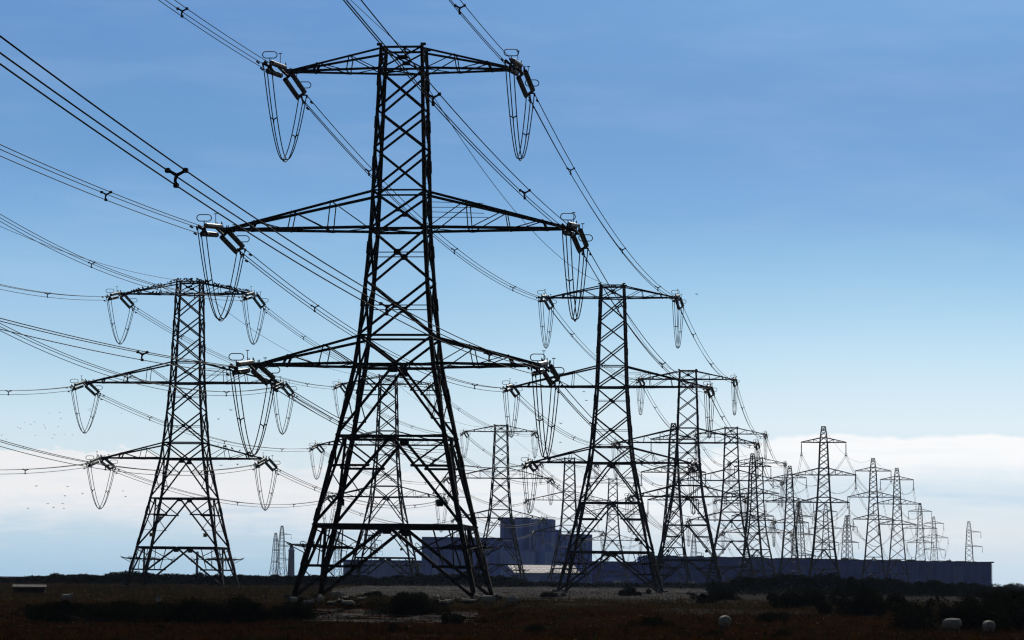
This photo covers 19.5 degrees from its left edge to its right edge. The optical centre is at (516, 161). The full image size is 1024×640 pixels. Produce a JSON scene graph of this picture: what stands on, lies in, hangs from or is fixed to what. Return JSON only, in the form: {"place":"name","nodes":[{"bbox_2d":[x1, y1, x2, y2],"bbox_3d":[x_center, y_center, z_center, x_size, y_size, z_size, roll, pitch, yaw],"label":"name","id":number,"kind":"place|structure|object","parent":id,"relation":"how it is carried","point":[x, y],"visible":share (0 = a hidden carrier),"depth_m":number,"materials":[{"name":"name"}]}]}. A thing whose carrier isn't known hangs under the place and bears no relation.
{"place":"outdoors","nodes":[
{"label":"outdoors","id":0,"kind":"place"},
{"bbox_2d":[0,576,1023,639],"bbox_3d":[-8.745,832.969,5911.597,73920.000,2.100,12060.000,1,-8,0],"label":"ground","id":1,"kind":"structure","parent":0,"point":[744,596],"depth_m":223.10,"materials":[{"name":"plant"}]},
{"bbox_2d":[12,584,46,592],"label":"feed trough","id":2,"kind":"object","parent":1,"relation":"on","point":[33,590],"visible":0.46,"depth_m":285.71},
{"bbox_2d":[24,600,83,619],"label":"gorse bush","id":3,"kind":"object","parent":1,"relation":"on","point":[32,612],"visible":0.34,"depth_m":203.06,"materials":[{"name":"green plant"}]},
{"bbox_2d":[39,595,205,623],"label":"gorse bush","id":4,"kind":"object","parent":1,"relation":"on","point":[131,611],"visible":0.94,"depth_m":198.83,"materials":[{"name":"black plant"}]},
{"bbox_2d":[14,601,265,616],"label":"heather cover","id":5,"kind":"object","parent":1,"relation":"on","point":[148,607],"visible":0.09,"depth_m":210.44,"materials":[{"name":"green plant"}]},
{"bbox_2d":[0,570,340,585],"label":"gorse thicket","id":6,"kind":"object","parent":1,"relation":"on","point":[197,578],"visible":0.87,"depth_m":564.05,"materials":[{"name":"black plant"}]},
{"bbox_2d":[70,279,296,587],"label":"lattice pylon","id":7,"kind":"object","parent":1,"relation":"on","point":[219,560],"visible":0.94,"depth_m":488.92,"materials":[{"name":"metal"}]},
{"bbox_2d":[0,386,73,394],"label":"power line","id":8,"kind":"object","parent":7,"relation":"attached to","point":[8,391],"visible":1,"depth_m":454.28,"materials":[{"name":"metal"}]},
{"bbox_2d":[6,463,89,473],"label":"power line","id":9,"kind":"object","parent":7,"relation":"attached to","point":[25,470],"visible":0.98,"depth_m":457.19,"materials":[{"name":"metal"}]},
{"bbox_2d":[0,284,109,301],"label":"power line","id":10,"kind":"object","parent":7,"relation":"attached to","point":[47,293],"visible":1,"depth_m":445.79,"materials":[{"name":"metal"}]},
{"bbox_2d":[0,226,182,280],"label":"earth wire","id":11,"kind":"object","parent":7,"relation":"attached to","point":[91,260],"visible":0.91,"depth_m":428.69,"materials":[{"name":"metal"}]},
{"bbox_2d":[0,214,245,301],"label":"power line","id":12,"kind":"object","parent":7,"relation":"attached to","point":[109,268],"visible":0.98,"depth_m":388.01,"materials":[{"name":"metal"}]},
{"bbox_2d":[0,440,257,475],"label":"power line","id":13,"kind":"object","parent":7,"relation":"attached to","point":[106,465],"visible":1,"depth_m":376.99,"materials":[{"name":"metal"}]},
{"bbox_2d":[0,323,275,395],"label":"power line","id":14,"kind":"object","parent":7,"relation":"attached to","point":[226,392],"visible":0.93,"depth_m":374.24,"materials":[{"name":"metal"}]},
{"bbox_2d":[98,394,310,451],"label":"power line","id":15,"kind":"object","parent":7,"relation":"attached to","point":[192,431],"visible":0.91,"depth_m":575.92,"materials":[{"name":"metal"}]},
{"bbox_2d":[113,468,317,507],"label":"power line","id":16,"kind":"object","parent":7,"relation":"attached to","point":[211,497],"visible":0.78,"depth_m":574.44,"materials":[{"name":"metal"}]},
{"bbox_2d":[132,307,335,389],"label":"power line","id":17,"kind":"object","parent":7,"relation":"attached to","point":[220,354],"visible":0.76,"depth_m":566.89,"materials":[{"name":"metal"}]},
{"bbox_2d":[264,307,424,389],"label":"power line","id":18,"kind":"object","parent":7,"relation":"attached to","point":[324,348],"visible":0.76,"depth_m":544.91,"materials":[{"name":"metal"}]},
{"bbox_2d":[275,469,434,508],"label":"power line","id":19,"kind":"object","parent":7,"relation":"attached to","point":[348,497],"visible":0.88,"depth_m":573.15,"materials":[{"name":"metal"}]},
{"bbox_2d":[292,395,443,452],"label":"power line","id":20,"kind":"object","parent":7,"relation":"attached to","point":[359,431],"visible":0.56,"depth_m":553.30,"materials":[{"name":"metal"}]},
{"bbox_2d":[152,599,222,622],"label":"gorse bush","id":21,"kind":"object","parent":1,"relation":"on","point":[199,616],"visible":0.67,"depth_m":199.62,"materials":[{"name":"green plant"}]},
{"bbox_2d":[208,593,307,622],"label":"gorse bush","id":22,"kind":"object","parent":1,"relation":"on","point":[244,610],"visible":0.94,"depth_m":199.09,"materials":[{"name":"green plant"}]},
{"bbox_2d":[268,533,280,575],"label":"terminal pylon","id":23,"kind":"object","parent":1,"relation":"on","point":[276,540],"visible":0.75,"depth_m":3193.94,"materials":[{"name":"metal"}]},
{"bbox_2d":[274,526,291,574],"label":"terminal pylon","id":24,"kind":"object","parent":1,"relation":"on","point":[283,540],"visible":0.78,"depth_m":2767.45,"materials":[{"name":"metal"}]},
{"bbox_2d":[288,545,294,576],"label":"lighthouse","id":25,"kind":"object","parent":1,"relation":"on","point":[291,550],"visible":0.77,"depth_m":2574.52,"materials":[{"name":"paint"}]},
{"bbox_2d":[271,601,317,620],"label":"gorse bush","id":26,"kind":"object","parent":1,"relation":"on","point":[283,610],"visible":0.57,"depth_m":205.02,"materials":[{"name":"green plant"}]},
{"bbox_2d":[331,533,345,575],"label":"terminal pylon","id":27,"kind":"object","parent":1,"relation":"on","point":[335,557],"visible":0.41,"depth_m":3149.31,"materials":[{"name":"metal"}]},
{"bbox_2d":[338,599,354,606],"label":"sheep","id":28,"kind":"object","parent":1,"relation":"on","point":[346,602],"visible":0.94,"depth_m":230.89},
{"bbox_2d":[360,590,389,596],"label":"gorse bush","id":29,"kind":"object","parent":1,"relation":"on","point":[378,593],"visible":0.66,"depth_m":296.28,"materials":[{"name":"green plant"}]},
{"bbox_2d":[343,560,420,582],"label":"hall","id":30,"kind":"structure","parent":1,"relation":"on","point":[385,568],"depth_m":1505.81,"materials":[{"name":"blue metal"}]},
{"bbox_2d":[309,374,460,585],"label":"lattice pylon","id":31,"kind":"object","parent":1,"relation":"on","point":[371,496],"visible":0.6,"depth_m":715.65,"materials":[{"name":"metal"}]},
{"bbox_2d":[352,394,447,433],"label":"power line","id":32,"kind":"object","parent":31,"relation":"attached to","point":[401,421],"visible":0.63,"depth_m":819.22,"materials":[{"name":"metal"}]},
{"bbox_2d":[442,398,532,436],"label":"power line","id":33,"kind":"object","parent":31,"relation":"attached to","point":[485,424],"visible":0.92,"depth_m":813.49,"materials":[{"name":"metal"}]},
{"bbox_2d":[448,504,540,527],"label":"power line","id":34,"kind":"object","parent":31,"relation":"attached to","point":[497,523],"visible":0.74,"depth_m":826.24,"materials":[{"name":"metal"}]},
{"bbox_2d":[463,455,544,484],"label":"power line","id":35,"kind":"object","parent":31,"relation":"attached to","point":[496,474],"visible":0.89,"depth_m":801.84,"materials":[{"name":"metal"}]},
{"bbox_2d":[196,42,592,600],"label":"lattice pylon","id":36,"kind":"object","parent":1,"relation":"on","point":[438,371],"visible":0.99,"depth_m":270.66,"materials":[{"name":"metal"}]},
{"bbox_2d":[0,144,203,234],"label":"power line","id":37,"kind":"object","parent":36,"relation":"attached to","point":[106,199],"visible":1,"depth_m":228.14,"materials":[{"name":"metal"}]},
{"bbox_2d":[0,318,236,375],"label":"power line","id":38,"kind":"object","parent":36,"relation":"attached to","point":[147,352],"visible":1,"depth_m":219.80,"materials":[{"name":"metal"}]},
{"bbox_2d":[159,0,270,70],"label":"power line","id":39,"kind":"object","parent":36,"relation":"attached to","point":[182,16],"visible":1,"depth_m":242.72,"materials":[{"name":"metal"}]},
{"bbox_2d":[0,35,539,376],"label":"power line","id":40,"kind":"object","parent":36,"relation":"attached to","point":[176,175],"visible":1,"depth_m":122.91,"materials":[{"name":"metal"}]},
{"bbox_2d":[241,250,505,392],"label":"power line","id":41,"kind":"object","parent":36,"relation":"attached to","point":[246,260],"visible":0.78,"depth_m":324.05,"materials":[{"name":"metal"}]},
{"bbox_2d":[272,381,524,471],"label":"power line","id":42,"kind":"object","parent":36,"relation":"attached to","point":[281,384],"visible":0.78,"depth_m":327.96,"materials":[{"name":"metal"}]},
{"bbox_2d":[303,97,542,301],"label":"power line","id":43,"kind":"object","parent":36,"relation":"attached to","point":[328,130],"visible":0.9,"depth_m":335.40,"materials":[{"name":"metal"}]},
{"bbox_2d":[343,0,569,233],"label":"power line","id":44,"kind":"object","parent":36,"relation":"attached to","point":[433,102],"visible":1,"depth_m":176.94,"materials":[{"name":"metal"}]},
{"bbox_2d":[449,0,512,67],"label":"power line","id":45,"kind":"object","parent":36,"relation":"attached to","point":[461,14],"visible":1,"depth_m":240.93,"materials":[{"name":"metal"}]},
{"bbox_2d":[408,55,609,284],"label":"earth wire","id":46,"kind":"object","parent":36,"relation":"attached to","point":[495,186],"visible":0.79,"depth_m":334.48,"materials":[{"name":"metal"}]},
{"bbox_2d":[528,95,676,301],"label":"power line","id":47,"kind":"object","parent":36,"relation":"attached to","point":[621,250],"visible":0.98,"depth_m":340.18,"materials":[{"name":"metal"}]},
{"bbox_2d":[553,382,691,473],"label":"power line","id":48,"kind":"object","parent":36,"relation":"attached to","point":[592,424],"visible":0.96,"depth_m":331.64,"materials":[{"name":"metal"}]},
{"bbox_2d":[581,250,708,393],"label":"power line","id":49,"kind":"object","parent":36,"relation":"attached to","point":[617,308],"visible":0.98,"depth_m":336.84,"materials":[{"name":"metal"}]},
{"bbox_2d":[387,622,407,632],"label":"heather tuft","id":50,"kind":"object","parent":1,"relation":"on","point":[392,627],"visible":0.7,"depth_m":174.97,"materials":[{"name":"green plant"}]},
{"bbox_2d":[364,589,451,614],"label":"gorse bush","id":51,"kind":"object","parent":1,"relation":"on","point":[403,602],"visible":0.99,"depth_m":220.33,"materials":[{"name":"green plant"}]},
{"bbox_2d":[294,571,527,586],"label":"scrub thicket","id":52,"kind":"object","parent":1,"relation":"on","point":[422,579],"visible":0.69,"depth_m":642.31,"materials":[{"name":"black plant"}]},
{"bbox_2d":[440,611,465,623],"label":"gorse bush","id":53,"kind":"object","parent":1,"relation":"on","point":[456,618],"visible":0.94,"depth_m":202.01,"materials":[{"name":"green plant"}]},
{"bbox_2d":[480,594,498,605],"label":"sheep","id":54,"kind":"object","parent":1,"relation":"on","point":[486,599],"visible":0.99,"depth_m":241.42},
{"bbox_2d":[442,424,555,579],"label":"lattice pylon","id":55,"kind":"object","parent":1,"relation":"on","point":[521,570],"visible":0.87,"depth_m":938.39,"materials":[{"name":"metal"}]},
{"bbox_2d":[421,517,591,582],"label":"power station","id":56,"kind":"object","parent":1,"relation":"on","point":[543,554],"visible":0.59,"depth_m":1488.05,"materials":[{"name":"blue metal"}]},
{"bbox_2d":[4,585,1016,639],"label":"shingle","id":57,"kind":"object","parent":1,"relation":"on","point":[449,592],"visible":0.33,"depth_m":407.33,"materials":[{"name":"grey gravel"}]},
{"bbox_2d":[505,596,520,606],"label":"sheep","id":58,"kind":"object","parent":1,"relation":"on","point":[511,599],"visible":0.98,"depth_m":240.70},
{"bbox_2d":[524,623,544,632],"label":"heather tuft","id":59,"kind":"object","parent":1,"relation":"on","point":[535,627],"visible":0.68,"depth_m":182.41,"materials":[{"name":"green plant"}]},
{"bbox_2d":[508,565,579,581],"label":"warehouse","id":60,"kind":"structure","parent":1,"relation":"on","point":[535,573],"depth_m":1406.70,"materials":[{"name":"white metal"}]},
{"bbox_2d":[522,575,566,581],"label":"loading doors","id":61,"kind":"structure","parent":60,"relation":"in","point":[542,578],"depth_m":1406.33,"materials":[{"name":"metal"}]},
{"bbox_2d":[539,591,565,596],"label":"gorse bush","id":62,"kind":"object","parent":1,"relation":"on","point":[549,594],"visible":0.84,"depth_m":326.06,"materials":[{"name":"green plant"}]},
{"bbox_2d":[523,457,611,583],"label":"lattice pylon","id":63,"kind":"object","parent":1,"relation":"on","point":[563,500],"visible":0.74,"depth_m":1182.28,"materials":[{"name":"metal"}]},
{"bbox_2d":[502,283,716,592],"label":"lattice pylon","id":64,"kind":"object","parent":1,"relation":"on","point":[651,557],"visible":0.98,"depth_m":487.42,"materials":[{"name":"metal"}]},
{"bbox_2d":[518,395,612,445],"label":"power line","id":65,"kind":"object","parent":64,"relation":"attached to","point":[557,426],"visible":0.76,"depth_m":565.15,"materials":[{"name":"metal"}]},
{"bbox_2d":[536,470,625,504],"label":"power line","id":66,"kind":"object","parent":64,"relation":"attached to","point":[570,491],"visible":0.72,"depth_m":545.89,"materials":[{"name":"metal"}]},
{"bbox_2d":[552,308,637,382],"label":"power line","id":67,"kind":"object","parent":64,"relation":"attached to","point":[581,341],"visible":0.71,"depth_m":541.57,"materials":[{"name":"metal"}]},
{"bbox_2d":[680,309,731,382],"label":"power line","id":68,"kind":"object","parent":64,"relation":"attached to","point":[703,348],"visible":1,"depth_m":552.23,"materials":[{"name":"metal"}]},
{"bbox_2d":[697,471,744,505],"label":"power line","id":69,"kind":"object","parent":64,"relation":"attached to","point":[716,493],"visible":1,"depth_m":549.49,"materials":[{"name":"metal"}]},
{"bbox_2d":[711,397,755,447],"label":"power line","id":70,"kind":"object","parent":64,"relation":"attached to","point":[749,445],"visible":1,"depth_m":565.52,"materials":[{"name":"metal"}]},
{"bbox_2d":[574,478,647,582],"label":"lattice pylon","id":71,"kind":"object","parent":1,"relation":"on","point":[608,545],"visible":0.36,"depth_m":1414.18,"materials":[{"name":"metal"}]},
{"bbox_2d":[592,561,640,583],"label":"service block","id":72,"kind":"structure","parent":1,"relation":"on","point":[612,566],"depth_m":1495.91,"materials":[{"name":"blue metal"}]},
{"bbox_2d":[525,581,729,587],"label":"scrub","id":73,"kind":"object","parent":1,"relation":"on","point":[634,585],"visible":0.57,"depth_m":730.09,"materials":[{"name":"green plant"}]},
{"bbox_2d":[618,585,651,595],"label":"gorse bush","id":74,"kind":"object","parent":1,"relation":"on","point":[629,591],"visible":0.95,"depth_m":384.66,"materials":[{"name":"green plant"}]},
{"bbox_2d":[627,615,674,626],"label":"gorse bush","id":75,"kind":"object","parent":1,"relation":"on","point":[649,621],"visible":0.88,"depth_m":202.29,"materials":[{"name":"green plant"}]},
{"bbox_2d":[640,423,706,583],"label":"suspension pylon","id":76,"kind":"object","parent":1,"relation":"on","point":[684,554],"visible":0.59,"depth_m":918.61,"materials":[{"name":"metal"}]},
{"bbox_2d":[611,369,761,587],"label":"lattice pylon","id":77,"kind":"object","parent":1,"relation":"on","point":[687,498],"visible":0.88,"depth_m":687.17,"materials":[{"name":"metal"}]},
{"bbox_2d":[735,388,765,438],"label":"power line","id":78,"kind":"object","parent":77,"relation":"attached to","point":[747,416],"visible":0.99,"depth_m":760.59,"materials":[{"name":"metal"}]},
{"bbox_2d":[690,534,703,555],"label":"terminal pylon","id":79,"kind":"object","parent":1,"relation":"on","point":[695,548],"visible":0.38,"depth_m":2978.46,"materials":[{"name":"metal"}]},
{"bbox_2d":[690,592,720,604],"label":"gorse bush","id":80,"kind":"object","parent":1,"relation":"on","point":[705,598],"visible":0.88,"depth_m":258.74,"materials":[{"name":"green plant"}]},
{"bbox_2d":[718,615,730,630],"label":"sheep","id":81,"kind":"object","parent":1,"relation":"on","point":[726,619],"visible":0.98,"depth_m":192.85},
{"bbox_2d":[709,589,740,600],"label":"gorse bush","id":82,"kind":"object","parent":1,"relation":"on","point":[727,595],"visible":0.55,"depth_m":296.20,"materials":[{"name":"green plant"}]},
{"bbox_2d":[676,426,784,582],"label":"lattice pylon","id":83,"kind":"object","parent":1,"relation":"on","point":[738,480],"visible":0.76,"depth_m":937.23,"materials":[{"name":"metal"}]},
{"bbox_2d":[725,453,779,577],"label":"suspension pylon","id":84,"kind":"object","parent":1,"relation":"on","point":[759,533],"visible":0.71,"depth_m":1125.77,"materials":[{"name":"metal"}]},
{"bbox_2d":[712,457,799,579],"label":"lattice pylon","id":85,"kind":"object","parent":1,"relation":"on","point":[765,526],"visible":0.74,"depth_m":1160.06,"materials":[{"name":"metal"}]},
{"bbox_2d":[755,611,790,622],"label":"gorse bush","id":86,"kind":"object","parent":1,"relation":"on","point":[772,616],"visible":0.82,"depth_m":211.14,"materials":[{"name":"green plant"}]},
{"bbox_2d":[765,466,814,585],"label":"suspension pylon","id":87,"kind":"object","parent":1,"relation":"on","point":[784,534],"visible":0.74,"depth_m":1240.02,"materials":[{"name":"metal"}]},
{"bbox_2d":[766,587,828,607],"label":"gorse bush","id":88,"kind":"object","parent":1,"relation":"on","point":[797,599],"visible":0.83,"depth_m":242.71,"materials":[{"name":"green plant"}]},
{"bbox_2d":[791,503,815,557],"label":"terminal pylon","id":89,"kind":"object","parent":1,"relation":"on","point":[803,533],"visible":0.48,"depth_m":1808.68,"materials":[{"name":"metal"}]},
{"bbox_2d":[637,553,993,586],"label":"long hall","id":90,"kind":"structure","parent":1,"relation":"on","point":[954,572],"depth_m":1486.42,"materials":[{"name":"blue metal"}]},
{"bbox_2d":[790,426,856,579],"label":"suspension pylon","id":91,"kind":"object","parent":1,"relation":"on","point":[828,474],"visible":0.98,"depth_m":927.88,"materials":[{"name":"metal"}]},
{"bbox_2d":[809,503,841,558],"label":"suspension pylon","id":92,"kind":"object","parent":1,"relation":"on","point":[824,509],"visible":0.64,"depth_m":1814.09,"materials":[{"name":"metal"}]},
{"bbox_2d":[809,583,887,615],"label":"gorse bush","id":93,"kind":"object","parent":1,"relation":"on","point":[865,601],"visible":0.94,"depth_m":226.47,"materials":[{"name":"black plant"}]},
{"bbox_2d":[704,572,994,596],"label":"bramble thicket","id":94,"kind":"object","parent":1,"relation":"on","point":[759,584],"visible":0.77,"depth_m":444.08,"materials":[{"name":"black plant"}]},
{"bbox_2d":[841,515,858,558],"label":"terminal pylon","id":95,"kind":"object","parent":1,"relation":"on","point":[846,532],"visible":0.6,"depth_m":2119.65,"materials":[{"name":"metal"}]},
{"bbox_2d":[847,458,899,585],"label":"suspension pylon","id":96,"kind":"object","parent":1,"relation":"on","point":[868,515],"visible":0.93,"depth_m":1157.14,"materials":[{"name":"metal"}]},
{"bbox_2d":[873,468,921,582],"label":"suspension pylon","id":97,"kind":"object","parent":1,"relation":"on","point":[893,509],"visible":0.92,"depth_m":1250.64,"materials":[{"name":"metal"}]},
{"bbox_2d":[903,503,937,560],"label":"suspension pylon","id":98,"kind":"object","parent":1,"relation":"on","point":[917,528],"visible":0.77,"depth_m":1779.92,"materials":[{"name":"metal"}]},
{"bbox_2d":[920,516,948,560],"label":"suspension pylon","id":99,"kind":"object","parent":1,"relation":"on","point":[935,523],"visible":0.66,"depth_m":2123.88,"materials":[{"name":"metal"}]},
{"bbox_2d":[940,618,961,632],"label":"sheep","id":100,"kind":"object","parent":1,"relation":"on","point":[953,623],"visible":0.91,"depth_m":192.84},
{"bbox_2d":[884,589,1023,629],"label":"gorse bush","id":101,"kind":"object","parent":1,"relation":"on","point":[969,612],"visible":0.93,"depth_m":202.68,"materials":[{"name":"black plant"}]},
{"bbox_2d":[965,521,982,561],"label":"terminal pylon","id":102,"kind":"object","parent":1,"relation":"on","point":[972,546],"visible":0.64,"depth_m":2270.69,"materials":[{"name":"metal"}]},
{"bbox_2d":[958,585,1017,597],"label":"gorse bush","id":103,"kind":"object","parent":1,"relation":"on","point":[963,593],"visible":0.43,"depth_m":453.85,"materials":[{"name":"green plant"}]},
{"bbox_2d":[982,620,995,635],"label":"sheep","id":104,"kind":"object","parent":1,"relation":"on","point":[988,626],"visible":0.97,"depth_m":184.84},
{"bbox_2d":[971,582,1023,589],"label":"gorse bush","id":105,"kind":"object","parent":1,"relation":"on","point":[1018,586],"visible":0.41,"depth_m":854.11,"materials":[{"name":"plant"}]},
{"bbox_2d":[987,586,1023,625],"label":"gorse bush","id":106,"kind":"object","parent":1,"relation":"on","point":[1002,598],"visible":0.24,"depth_m":211.01,"materials":[{"name":"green plant"}]},
{"bbox_2d":[0,0,1023,586],"label":"sky","id":107,"kind":"structure","parent":0,"point":[837,186],"materials":[{"name":"blue"}]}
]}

